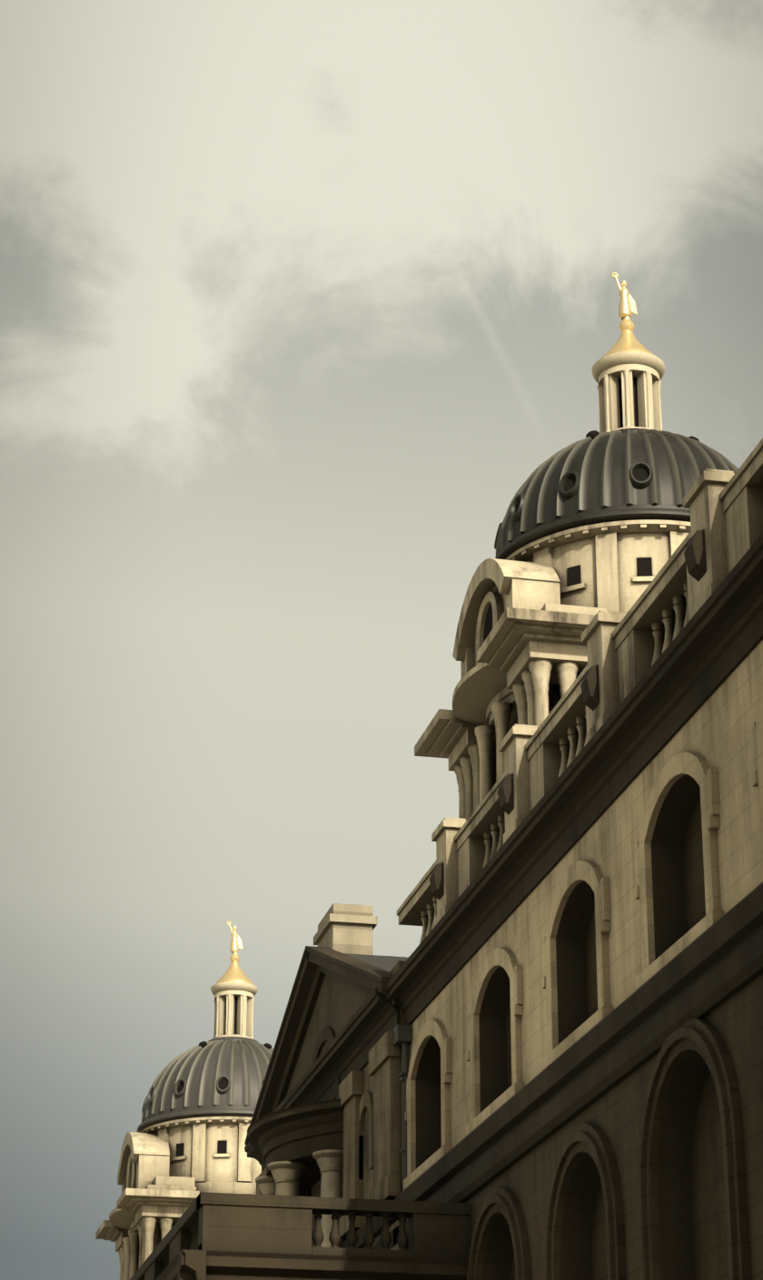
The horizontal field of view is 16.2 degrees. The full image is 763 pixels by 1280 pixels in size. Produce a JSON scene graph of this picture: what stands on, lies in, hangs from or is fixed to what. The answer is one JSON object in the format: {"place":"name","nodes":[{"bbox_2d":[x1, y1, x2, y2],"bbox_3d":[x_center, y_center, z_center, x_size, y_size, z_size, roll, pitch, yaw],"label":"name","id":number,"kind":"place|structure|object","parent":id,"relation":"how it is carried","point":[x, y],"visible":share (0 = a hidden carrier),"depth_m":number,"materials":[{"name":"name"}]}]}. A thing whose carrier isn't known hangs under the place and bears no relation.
{"place":"outdoors","nodes":[
{"label":"outdoors","id":0,"kind":"place"},
{"bbox_2d":[129,1191,470,1279],"bbox_3d":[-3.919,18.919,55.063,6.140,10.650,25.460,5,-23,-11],"label":"parapet","id":1,"kind":"structure","parent":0,"point":[266,1223],"depth_m":46.66,"materials":[{"name":"beige stone"}]},
{"bbox_2d":[163,1211,408,1268],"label":"balusters","id":2,"kind":"object","parent":1,"relation":"on","point":[369,1241],"depth_m":46.89,"materials":[{"name":"beige stone"}]},
{"bbox_2d":[255,1149,345,1248],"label":"columns","id":3,"kind":"structure","parent":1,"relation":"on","point":[284,1178],"depth_m":57.34,"materials":[{"name":"beige stone"}]},
{"bbox_2d":[156,1249,468,1279],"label":"porch cornice","id":4,"kind":"structure","parent":1,"relation":"attached to","point":[195,1265],"depth_m":46.01,"materials":[{"name":"beige stone"}]},
{"bbox_2d":[0,0,762,1279],"label":"sky","id":5,"kind":"structure","parent":0,"point":[299,299],"materials":[{"name":"grey"}]},
{"bbox_2d":[393,1024,412,1189],"bbox_3d":[0.420,9.117,52.503,0.300,3.180,0.400,5,-23,-11],"label":"drainpipe","id":6,"kind":"object","parent":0,"point":[402,1036],"depth_m":52.77,"materials":[{"name":"grey metal"}]},
{"bbox_2d":[413,519,690,770],"bbox_3d":[6.486,4.447,65.818,10.290,12.988,10.290,5,-23,-11],"label":"tower stonework","id":7,"kind":"object","parent":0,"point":[541,609],"depth_m":65.00,"materials":[{"name":"stone"}]},
{"bbox_2d":[453,659,578,820],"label":"columns","id":8,"kind":"structure","parent":7,"relation":"on","point":[478,771],"depth_m":64.92,"materials":[{"name":"stone"}]},
{"bbox_2d":[512,688,560,726],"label":"wall","id":9,"kind":"structure","parent":7,"relation":"on","point":[555,699],"depth_m":64.49,"materials":[{"name":"stone"}]},
{"bbox_2d":[482,376,699,641],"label":"windows","id":10,"kind":"structure","parent":7,"relation":"on","point":[644,565],"depth_m":66.13,"materials":[{"name":"black glass"}]},
{"bbox_2d":[493,427,705,559],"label":"tower dome rings","id":11,"kind":"object","parent":7,"relation":"on","point":[550,528],"depth_m":65.55,"materials":[{"name":"grey metal"}]},
{"bbox_2d":[495,428,738,556],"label":"dome","id":12,"kind":"structure","parent":11,"relation":"on","point":[600,464],"depth_m":66.33,"materials":[{"name":"grey metal"}]},
{"bbox_2d":[591,351,664,433],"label":"cupola lantern","id":13,"kind":"object","parent":11,"relation":"on","point":[646,370],"depth_m":69.78,"materials":[{"name":"stone"}]},
{"bbox_2d":[601,272,654,357],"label":"statue finial","id":14,"kind":"object","parent":13,"relation":"on","point":[626,340],"depth_m":70.96,"materials":[{"name":"gold metal"}]},
{"bbox_2d":[406,973,762,1279],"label":"facade wall","id":15,"kind":"structure","parent":0,"point":[615,1113],"depth_m":38.25,"materials":[{"name":"beige stone"}]},
{"bbox_2d":[466,1018,750,1279],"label":"arch surrounds","id":16,"kind":"object","parent":15,"relation":"attached to","point":[703,1038],"depth_m":37.27,"materials":[{"name":"beige stone"}]},
{"bbox_2d":[440,797,728,1279],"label":"window reveals","id":17,"kind":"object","parent":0,"point":[710,1235],"depth_m":37.10,"materials":[{"name":"stone"}]},
{"bbox_2d":[408,640,762,1147],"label":"upper wall","id":18,"kind":"structure","parent":0,"point":[713,731],"depth_m":39.83,"materials":[{"name":"beige stone"}]},
{"bbox_2d":[383,529,762,1246],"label":"facade cornices","id":19,"kind":"object","parent":18,"relation":"attached to","point":[713,644],"depth_m":40.23,"materials":[{"name":"beige stone"}]},
{"bbox_2d":[419,582,689,944],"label":"balusters","id":20,"kind":"object","parent":19,"relation":"on","point":[493,841],"depth_m":43.66,"materials":[{"name":"beige stone"}]},
{"bbox_2d":[395,438,762,925],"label":"parapet","id":21,"kind":"structure","parent":19,"relation":"on","point":[724,507],"depth_m":40.70,"materials":[{"name":"beige stone"}]},
{"bbox_2d":[403,689,762,1190],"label":"window surrounds","id":22,"kind":"object","parent":18,"relation":"attached to","point":[695,767],"depth_m":41.08,"materials":[{"name":"stone"}]},
{"label":"ground","id":23,"kind":"structure","parent":0,"visible":0},
{"bbox_2d":[255,960,406,1250],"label":"pavilion walls","id":24,"kind":"structure","parent":23,"relation":"on","point":[370,1094],"depth_m":54.24,"materials":[{"name":"beige stone"}]},
{"bbox_2d":[246,1098,344,1189],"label":"curved entablature","id":25,"kind":"structure","parent":24,"relation":"attached to","point":[301,1133],"depth_m":58.11,"materials":[{"name":"beige stone"}]},
{"bbox_2d":[244,945,403,1249],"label":"pavilion cornices","id":26,"kind":"object","parent":24,"relation":"attached to","point":[374,1019],"depth_m":59.57,"materials":[{"name":"beige stone"}]},
{"bbox_2d":[285,974,370,1096],"bbox_3d":[-1.269,8.641,60.916,0.001,2.475,14.900,5,-23,-11],"label":"pediment panel","id":27,"kind":"object","parent":24,"relation":"attached to","point":[338,1004],"depth_m":60.82,"materials":[{"name":"beige stone"}]},
{"bbox_2d":[313,903,377,955],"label":"chimney stack","id":28,"kind":"object","parent":24,"relation":"on","point":[345,928],"depth_m":66.45,"materials":[{"name":"stone"}]},
{"bbox_2d":[343,953,408,972],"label":"pavilion roof","id":29,"kind":"structure","parent":24,"relation":"on","point":[388,963],"depth_m":60.37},
{"bbox_2d":[414,774,709,1279],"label":"arched windows","id":30,"kind":"structure","parent":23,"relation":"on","point":[679,1115],"depth_m":41.52,"materials":[{"name":"black glass"}]},
{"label":"pavilion","id":31,"kind":"object","parent":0,"visible":0},
{"bbox_2d":[95,1115,261,1251],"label":"tower stonework","id":32,"kind":"object","parent":31,"relation":"on","point":[166,1182],"depth_m":124.68,"materials":[{"name":"stone"}]},
{"bbox_2d":[118,1216,173,1279],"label":"columns","id":33,"kind":"structure","parent":32,"relation":"on","point":[141,1244],"depth_m":123.58,"materials":[{"name":"stone"}]},
{"bbox_2d":[137,1036,264,1132],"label":"tower dome rings","id":34,"kind":"object","parent":32,"relation":"on","point":[143,1125],"depth_m":125.85,"materials":[{"name":"grey metal"}]},
{"bbox_2d":[141,1039,273,1122],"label":"dome","id":35,"kind":"structure","parent":34,"relation":"on","point":[242,1066],"depth_m":126.66,"materials":[{"name":"grey metal"}]},
{"bbox_2d":[210,981,257,1039],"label":"cupola lantern","id":36,"kind":"object","parent":34,"relation":"on","point":[225,994],"depth_m":130.72,"materials":[{"name":"stone"}]},
{"bbox_2d":[214,920,254,984],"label":"statue finial","id":37,"kind":"object","parent":36,"relation":"on","point":[234,972],"depth_m":131.94,"materials":[{"name":"gold metal"}]},
{"bbox_2d":[130,996,272,1182],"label":"windows","id":38,"kind":"structure","parent":32,"relation":"on","point":[221,1146],"depth_m":125.84,"materials":[{"name":"black glass"}]}
]}

